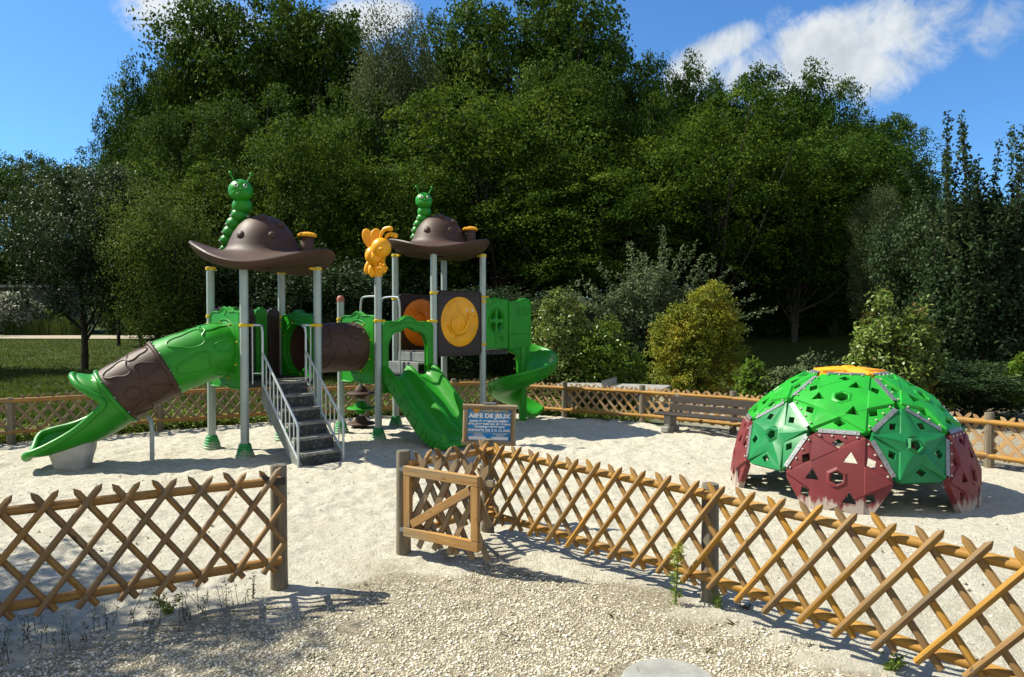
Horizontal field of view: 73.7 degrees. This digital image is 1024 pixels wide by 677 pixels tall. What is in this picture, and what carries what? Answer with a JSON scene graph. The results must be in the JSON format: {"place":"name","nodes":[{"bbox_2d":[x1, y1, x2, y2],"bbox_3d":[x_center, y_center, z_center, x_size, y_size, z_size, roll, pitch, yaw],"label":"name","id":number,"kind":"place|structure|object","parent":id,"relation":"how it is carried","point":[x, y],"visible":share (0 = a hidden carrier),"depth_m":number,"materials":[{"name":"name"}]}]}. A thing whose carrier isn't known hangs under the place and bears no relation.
{"place":"outdoors","nodes":[
{"label":"outdoors","id":0,"kind":"place"},
{"bbox_2d":[0,335,165,338],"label":"path","id":1,"kind":"structure","parent":0,"point":[63,336],"depth_m":44.46,"materials":[{"name":"beige concrete"}]},
{"bbox_2d":[0,321,581,443],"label":"grass","id":2,"kind":"structure","parent":0,"point":[54,382],"depth_m":21.75,"materials":[{"name":"green plant"}]},
{"bbox_2d":[0,557,896,676],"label":"gravel","id":3,"kind":"structure","parent":0,"point":[403,660],"depth_m":3.83,"materials":[{"name":"beige gravel"}]},
{"bbox_2d":[0,301,1023,676],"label":"ground","id":4,"kind":"structure","parent":0,"point":[346,537],"depth_m":5.38,"materials":[{"name":"beige sand"}]},
{"bbox_2d":[0,290,49,332],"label":"silver bush","id":5,"kind":"object","parent":4,"relation":"on","point":[8,307],"visible":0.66,"depth_m":49.38,"materials":[{"name":"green plant"}]},
{"bbox_2d":[0,149,58,284],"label":"oak tree","id":6,"kind":"object","parent":4,"relation":"on","point":[6,270],"visible":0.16,"depth_m":59.32,"materials":[{"name":"green plant"}]},
{"bbox_2d":[0,285,90,333],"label":"bush","id":7,"kind":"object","parent":4,"relation":"on","point":[38,299],"depth_m":55.94,"materials":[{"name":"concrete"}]},
{"bbox_2d":[2,317,89,334],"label":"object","id":8,"kind":"object","parent":4,"relation":"on","point":[47,327],"visible":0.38,"depth_m":49.12,"materials":[{"name":"green plant"}]},
{"bbox_2d":[0,150,95,308],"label":"oak tree","id":9,"kind":"object","parent":4,"relation":"on","point":[30,156],"visible":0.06,"depth_m":57.78,"materials":[{"name":"green plant"}]},
{"bbox_2d":[38,308,68,322],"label":"path bush","id":10,"kind":"object","parent":4,"relation":"on","point":[56,316],"visible":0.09,"depth_m":50.53,"materials":[{"name":"green plant"}]},
{"bbox_2d":[0,159,154,370],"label":"lawn tree","id":11,"kind":"object","parent":4,"relation":"on","point":[64,256],"visible":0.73,"depth_m":24.46,"materials":[{"name":"green plant"}]},
{"bbox_2d":[86,104,147,345],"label":"oak tree","id":12,"kind":"object","parent":4,"relation":"on","point":[95,131],"visible":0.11,"depth_m":35.09,"materials":[{"name":"green plant"}]},
{"bbox_2d":[0,575,248,664],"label":"dry weeds","id":13,"kind":"object","parent":4,"relation":"on","point":[114,620],"visible":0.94,"depth_m":4.02,"materials":[{"name":"beige plant"}]},
{"bbox_2d":[72,151,198,347],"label":"beech tree","id":14,"kind":"object","parent":4,"relation":"on","point":[139,169],"visible":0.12,"depth_m":28.29,"materials":[{"name":"green plant"}]},
{"bbox_2d":[87,296,190,334],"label":"path bush","id":15,"kind":"object","parent":4,"relation":"on","point":[111,327],"visible":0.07,"depth_m":49.32,"materials":[{"name":"green plant"}]},
{"bbox_2d":[0,463,287,620],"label":"lattice fence","id":16,"kind":"object","parent":4,"relation":"on","point":[276,562],"visible":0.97,"depth_m":4.17,"materials":[{"name":"brown wood"}]},
{"bbox_2d":[96,54,208,339],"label":"oak tree","id":17,"kind":"object","parent":4,"relation":"on","point":[143,102],"visible":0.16,"depth_m":34.63,"materials":[{"name":"green plant"}]},
{"bbox_2d":[90,172,238,348],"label":"lawn tree","id":18,"kind":"object","parent":4,"relation":"on","point":[158,292],"visible":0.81,"depth_m":22.90,"materials":[{"name":"green plant"}]},
{"bbox_2d":[148,592,182,614],"bbox_3d":[-2.151,1.652,4.249,0.200,0.157,0.201,0,1,11],"label":"green weed","id":19,"kind":"object","parent":4,"relation":"on","point":[167,610],"visible":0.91,"depth_m":4.22,"materials":[{"name":"green plant"}]},
{"bbox_2d":[122,100,240,332],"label":"oak tree","id":20,"kind":"object","parent":4,"relation":"on","point":[156,124],"visible":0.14,"depth_m":30.09,"materials":[{"name":"green plant"}]},
{"bbox_2d":[141,23,248,324],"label":"oak tree","id":21,"kind":"object","parent":4,"relation":"on","point":[174,59],"visible":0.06,"depth_m":35.67,"materials":[{"name":"green plant"}]},
{"bbox_2d":[115,152,306,321],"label":"beech tree","id":22,"kind":"object","parent":4,"relation":"on","point":[193,187],"visible":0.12,"depth_m":26.10,"materials":[{"name":"green plant"}]},
{"bbox_2d":[126,0,372,220],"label":"oak tree","id":23,"kind":"object","parent":4,"relation":"on","point":[312,22],"visible":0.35,"depth_m":35.70,"materials":[{"name":"green plant"}]},
{"bbox_2d":[161,238,340,321],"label":"dark tree","id":24,"kind":"object","parent":4,"relation":"on","point":[233,285],"visible":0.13,"depth_m":23.55,"materials":[{"name":"green plant"}]},
{"bbox_2d":[251,573,255,597],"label":"dry weed","id":25,"kind":"object","parent":4,"relation":"on","point":[253,593],"visible":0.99,"depth_m":4.51,"materials":[{"name":"beige plant"}]},
{"bbox_2d":[184,81,324,307],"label":"oak tree","id":26,"kind":"object","parent":4,"relation":"on","point":[239,126],"visible":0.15,"depth_m":29.94,"materials":[{"name":"green plant"}]},
{"bbox_2d":[0,388,572,443],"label":"undergrowth","id":27,"kind":"object","parent":4,"relation":"on","point":[254,420],"visible":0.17,"depth_m":12.20,"materials":[{"name":"green plant"}]},
{"bbox_2d":[21,171,557,470],"bbox_3d":[-2.337,-0.480,10.419,8.276,4.356,3.205,-1,2,-43],"label":"play structure","id":28,"kind":"object","parent":4,"relation":"on","point":[284,357],"visible":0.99,"depth_m":10.24,"materials":[{"name":"green plastic"}]},
{"bbox_2d":[217,106,384,282],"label":"beech tree","id":29,"kind":"object","parent":4,"relation":"on","point":[307,184],"visible":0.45,"depth_m":25.32,"materials":[{"name":"green plant"}]},
{"bbox_2d":[249,1,375,210],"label":"oak tree","id":30,"kind":"object","parent":4,"relation":"on","point":[310,79],"visible":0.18,"depth_m":36.86,"materials":[{"name":"green plant"}]},
{"bbox_2d":[248,256,440,376],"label":"dark tree","id":31,"kind":"object","parent":4,"relation":"on","point":[299,289],"visible":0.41,"depth_m":22.42,"materials":[{"name":"green plant"}]},
{"bbox_2d":[302,80,417,314],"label":"oak tree","id":32,"kind":"object","parent":4,"relation":"on","point":[365,126],"visible":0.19,"depth_m":30.78,"materials":[{"name":"green plant"}]},
{"bbox_2d":[298,150,489,320],"bbox_3d":[-4.552,-2.858,26.519,7.714,8.422,6.838,0,1,5],"label":"beech tree","id":33,"kind":"object","parent":4,"relation":"on","point":[404,219],"visible":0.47,"depth_m":25.12,"materials":[{"name":"green plant"}]},
{"bbox_2d":[341,0,455,350],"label":"birch tree","id":34,"kind":"object","parent":4,"relation":"on","point":[378,71],"visible":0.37,"depth_m":32.09,"materials":[{"name":"green plant"}]},
{"bbox_2d":[406,7,496,286],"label":"oak tree","id":35,"kind":"object","parent":4,"relation":"on","point":[430,17],"visible":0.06,"depth_m":38.11,"materials":[{"name":"green plant"}]},
{"bbox_2d":[461,402,516,445],"bbox_3d":[-0.204,1.177,6.193,0.499,1.207,0.201,0,1,0],"label":"information sign","id":36,"kind":"object","parent":4,"relation":"on","point":[496,423],"visible":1,"depth_m":6.12,"materials":[{"name":"blue wood"}]},
{"bbox_2d":[0,25,988,346],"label":"woods","id":37,"kind":"object","parent":4,"relation":"on","point":[810,323],"visible":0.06,"depth_m":29.73,"materials":[{"name":"green plant"}]},
{"bbox_2d":[372,75,640,297],"bbox_3d":[-0.598,-5.040,29.215,12.814,11.899,11.730,0,1,20],"label":"beech tree","id":38,"kind":"object","parent":4,"relation":"on","point":[462,148],"visible":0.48,"depth_m":26.47,"materials":[{"name":"green plant"}]},
{"bbox_2d":[0,418,1020,672],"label":"litter","id":39,"kind":"object","parent":4,"relation":"on","point":[440,634],"visible":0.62,"depth_m":5.35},
{"bbox_2d":[0,378,1023,467],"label":"lattice fence","id":40,"kind":"object","parent":4,"relation":"on","point":[989,423],"visible":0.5,"depth_m":11.83,"materials":[{"name":"brown wood"}]},
{"bbox_2d":[437,282,586,378],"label":"dark tree","id":41,"kind":"object","parent":4,"relation":"on","point":[496,361],"visible":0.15,"depth_m":21.38,"materials":[{"name":"green plant"}]},
{"bbox_2d":[0,420,1023,666],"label":"loose stones","id":42,"kind":"object","parent":4,"relation":"on","point":[458,508],"visible":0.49,"depth_m":6.61,"materials":[{"name":"beige stone"}]},
{"bbox_2d":[301,570,742,676],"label":"tufts","id":43,"kind":"object","parent":4,"relation":"on","point":[707,651],"visible":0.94,"depth_m":4.08,"materials":[{"name":"green plant"}]},
{"bbox_2d":[413,0,639,280],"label":"oak tree","id":44,"kind":"object","parent":4,"relation":"on","point":[562,14],"visible":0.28,"depth_m":34.53,"materials":[{"name":"green plant"}]},
{"bbox_2d":[475,46,626,337],"bbox_3d":[1.918,-6.448,31.383,7.145,13.323,6.860,0,1,22],"label":"oak tree","id":45,"kind":"object","parent":4,"relation":"on","point":[593,86],"visible":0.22,"depth_m":29.61,"materials":[{"name":"green plant"}]},
{"bbox_2d":[514,285,596,402],"bbox_3d":[1.042,0.280,15.797,2.010,3.036,1.655,0,1,0],"label":"photinia bush","id":46,"kind":"object","parent":4,"relation":"on","point":[560,346],"visible":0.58,"depth_m":15.59,"materials":[{"name":"green plant"}]},
{"bbox_2d":[463,149,715,342],"bbox_3d":[2.862,-2.989,26.059,9.574,7.702,8.764,-1,1,-34],"label":"beech tree","id":47,"kind":"object","parent":4,"relation":"on","point":[555,241],"visible":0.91,"depth_m":24.48,"materials":[{"name":"green plant"}]},
{"bbox_2d":[551,22,642,318],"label":"oak tree","id":48,"kind":"object","parent":4,"relation":"on","point":[616,84],"visible":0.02,"depth_m":37.07,"materials":[{"name":"green plant"}]},
{"bbox_2d":[564,314,649,403],"bbox_3d":[2.155,0.620,15.620,2.028,2.367,1.413,0,1,0],"label":"green bush","id":49,"kind":"object","parent":4,"relation":"on","point":[606,363],"visible":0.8,"depth_m":15.41,"materials":[{"name":"green plant"}]},
{"bbox_2d":[554,377,670,410],"bbox_3d":[2.050,1.187,14.376,2.350,0.690,1.250,0,1,23],"label":"table tennis","id":50,"kind":"object","parent":4,"relation":"on","point":[609,382],"visible":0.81,"depth_m":14.35,"materials":[{"name":"concrete"}]},
{"bbox_2d":[586,88,717,306],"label":"oak tree","id":51,"kind":"object","parent":4,"relation":"on","point":[633,130],"visible":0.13,"depth_m":29.85,"materials":[{"name":"green plant"}]},
{"bbox_2d":[535,225,778,384],"bbox_3d":[3.694,-0.675,18.589,6.206,4.786,2.555,0,1,6],"label":"wispy shrub","id":52,"kind":"object","parent":4,"relation":"on","point":[646,307],"visible":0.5,"depth_m":18.24,"materials":[{"name":"green plant"}]},
{"bbox_2d":[622,658,712,676],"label":"manhole cover","id":53,"kind":"object","parent":4,"relation":"on","point":[659,667],"visible":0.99,"depth_m":3.53,"materials":[{"name":"concrete"}]},
{"bbox_2d":[613,47,724,278],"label":"oak tree","id":54,"kind":"object","parent":4,"relation":"on","point":[687,93],"visible":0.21,"depth_m":36.66,"materials":[{"name":"green plant"}]},
{"bbox_2d":[666,539,687,605],"bbox_3d":[1.060,1.505,4.389,0.137,0.441,0.141,-1,1,-38],"label":"goldenrod","id":55,"kind":"object","parent":4,"relation":"on","point":[677,560],"visible":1,"depth_m":4.39,"materials":[{"name":"green plant"}]},
{"bbox_2d":[641,279,753,396],"bbox_3d":[4.509,0.167,16.434,2.746,3.235,1.727,0,1,0],"label":"golden bush","id":56,"kind":"object","parent":4,"relation":"on","point":[683,330],"visible":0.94,"depth_m":16.23,"materials":[{"name":"yellow plant"}]},
{"bbox_2d":[653,394,756,432],"bbox_3d":[3.377,1.277,11.113,2.155,0.617,0.468,1,1,39],"label":"park bench","id":57,"kind":"object","parent":4,"relation":"on","point":[670,424],"visible":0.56,"depth_m":11.38,"materials":[{"name":"wood"}]},
{"bbox_2d":[396,438,1023,676],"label":"lattice fence","id":58,"kind":"object","parent":4,"relation":"on","point":[710,575],"visible":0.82,"depth_m":4.04,"materials":[{"name":"brown wood"}]},
{"bbox_2d":[399,454,494,562],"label":"gate","id":59,"kind":"structure","parent":58,"relation":"attached to","point":[475,507],"depth_m":5.06,"materials":[{"name":"brown wood"}]},
{"bbox_2d":[590,79,841,341],"bbox_3d":[8.297,-4.605,28.022,10.382,10.262,11.341,0,1,4],"label":"beech tree","id":60,"kind":"object","parent":4,"relation":"on","point":[663,156],"visible":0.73,"depth_m":25.63,"materials":[{"name":"green plant"}]},
{"bbox_2d":[710,590,722,607],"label":"green weed","id":61,"kind":"object","parent":4,"relation":"on","point":[717,598],"visible":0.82,"depth_m":4.30,"materials":[{"name":"green plant"}]},
{"bbox_2d":[694,72,757,209],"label":"oak tree","id":62,"kind":"object","parent":4,"relation":"on","point":[719,84],"visible":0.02,"depth_m":37.53,"materials":[{"name":"green plant"}]},
{"bbox_2d":[738,602,751,609],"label":"green weed","id":63,"kind":"object","parent":4,"relation":"on","point":[744,606],"visible":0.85,"depth_m":4.28,"materials":[{"name":"green plant"}]},
{"bbox_2d":[731,356,774,408],"bbox_3d":[4.824,1.087,13.651,0.893,1.513,0.786,0,1,0],"label":"laurel bush","id":64,"kind":"object","parent":4,"relation":"on","point":[748,380],"visible":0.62,"depth_m":13.49,"materials":[{"name":"green plant"}]},
{"bbox_2d":[711,55,859,321],"bbox_3d":[14.123,-7.670,35.878,7.485,14.066,7.186,0,1,13],"label":"oak tree","id":65,"kind":"object","parent":4,"relation":"on","point":[812,110],"visible":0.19,"depth_m":34.30,"materials":[{"name":"green plant"}]},
{"bbox_2d":[759,346,842,395],"bbox_3d":[5.760,0.997,13.428,1.894,1.701,1.148,0,1,0],"label":"bush","id":66,"kind":"object","parent":4,"relation":"on","point":[780,377],"visible":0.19,"depth_m":13.34,"materials":[{"name":"green plant"}]},
{"bbox_2d":[683,134,924,341],"bbox_3d":[11.885,-3.932,28.402,9.553,8.701,8.469,0,1,-23],"label":"beech tree","id":67,"kind":"object","parent":4,"relation":"on","point":[826,253],"visible":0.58,"depth_m":26.98,"materials":[{"name":"green plant"}]},
{"bbox_2d":[787,75,892,204],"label":"oak tree","id":68,"kind":"object","parent":4,"relation":"on","point":[853,116],"visible":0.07,"depth_m":35.22,"materials":[{"name":"green plant"}]},
{"bbox_2d":[777,121,930,336],"bbox_3d":[13.948,-4.554,30.000,7.078,9.290,7.371,-1,1,-35],"label":"oak tree","id":69,"kind":"object","parent":4,"relation":"on","point":[873,141],"visible":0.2,"depth_m":28.05,"materials":[{"name":"green plant"}]},
{"bbox_2d":[730,365,981,514],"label":"climbing dome","id":70,"kind":"structure","parent":4,"relation":"on","point":[898,429],"depth_m":6.77,"materials":[{"name":"plastic"}]},
{"bbox_2d":[842,176,908,334],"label":"birch tree","id":71,"kind":"object","parent":4,"relation":"on","point":[863,281],"visible":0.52,"depth_m":23.87,"materials":[{"name":"green plant"}]},
{"bbox_2d":[875,651,909,670],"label":"green weed","id":72,"kind":"object","parent":4,"relation":"on","point":[892,664],"visible":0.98,"depth_m":3.56,"materials":[{"name":"green plant"}]},
{"bbox_2d":[842,112,943,221],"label":"oak tree","id":73,"kind":"object","parent":4,"relation":"on","point":[903,122],"visible":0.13,"depth_m":34.53,"materials":[{"name":"green plant"}]},
{"bbox_2d":[842,281,968,416],"bbox_3d":[7.136,0.399,12.617,2.399,2.925,1.550,0,1,0],"label":"photinia bush","id":74,"kind":"object","parent":4,"relation":"on","point":[883,349],"visible":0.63,"depth_m":12.42,"materials":[{"name":"green plant"}]},
{"bbox_2d":[894,169,951,220],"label":"oak tree","id":75,"kind":"object","parent":4,"relation":"on","point":[936,188],"visible":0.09,"depth_m":33.42,"materials":[{"name":"green plant"}]},
{"bbox_2d":[854,183,994,342],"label":"dark tree","id":76,"kind":"object","parent":4,"relation":"on","point":[894,259],"visible":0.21,"depth_m":19.58,"materials":[{"name":"green plant"}]},
{"bbox_2d":[897,110,1023,407],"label":"whippy tree","id":77,"kind":"object","parent":4,"relation":"on","point":[977,290],"visible":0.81,"depth_m":15.30,"materials":[{"name":"green plant"}]},
{"bbox_2d":[906,358,1023,421],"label":"low bush","id":78,"kind":"object","parent":4,"relation":"on","point":[986,379],"visible":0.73,"depth_m":12.30,"materials":[{"name":"green plant"}]},
{"bbox_2d":[1003,351,1023,403],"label":"laurel bush","id":79,"kind":"object","parent":4,"relation":"on","point":[1016,366],"visible":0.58,"depth_m":12.16,"materials":[{"name":"green plant"}]},
{"bbox_2d":[0,0,1023,299],"label":"sky","id":80,"kind":"structure","parent":0,"point":[924,60],"materials":[{"name":"blue"}]},
{"bbox_2d":[475,364,651,421],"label":"grass","id":81,"kind":"structure","parent":0,"point":[610,407],"depth_m":14.45,"materials":[{"name":"green plant"}]}
]}

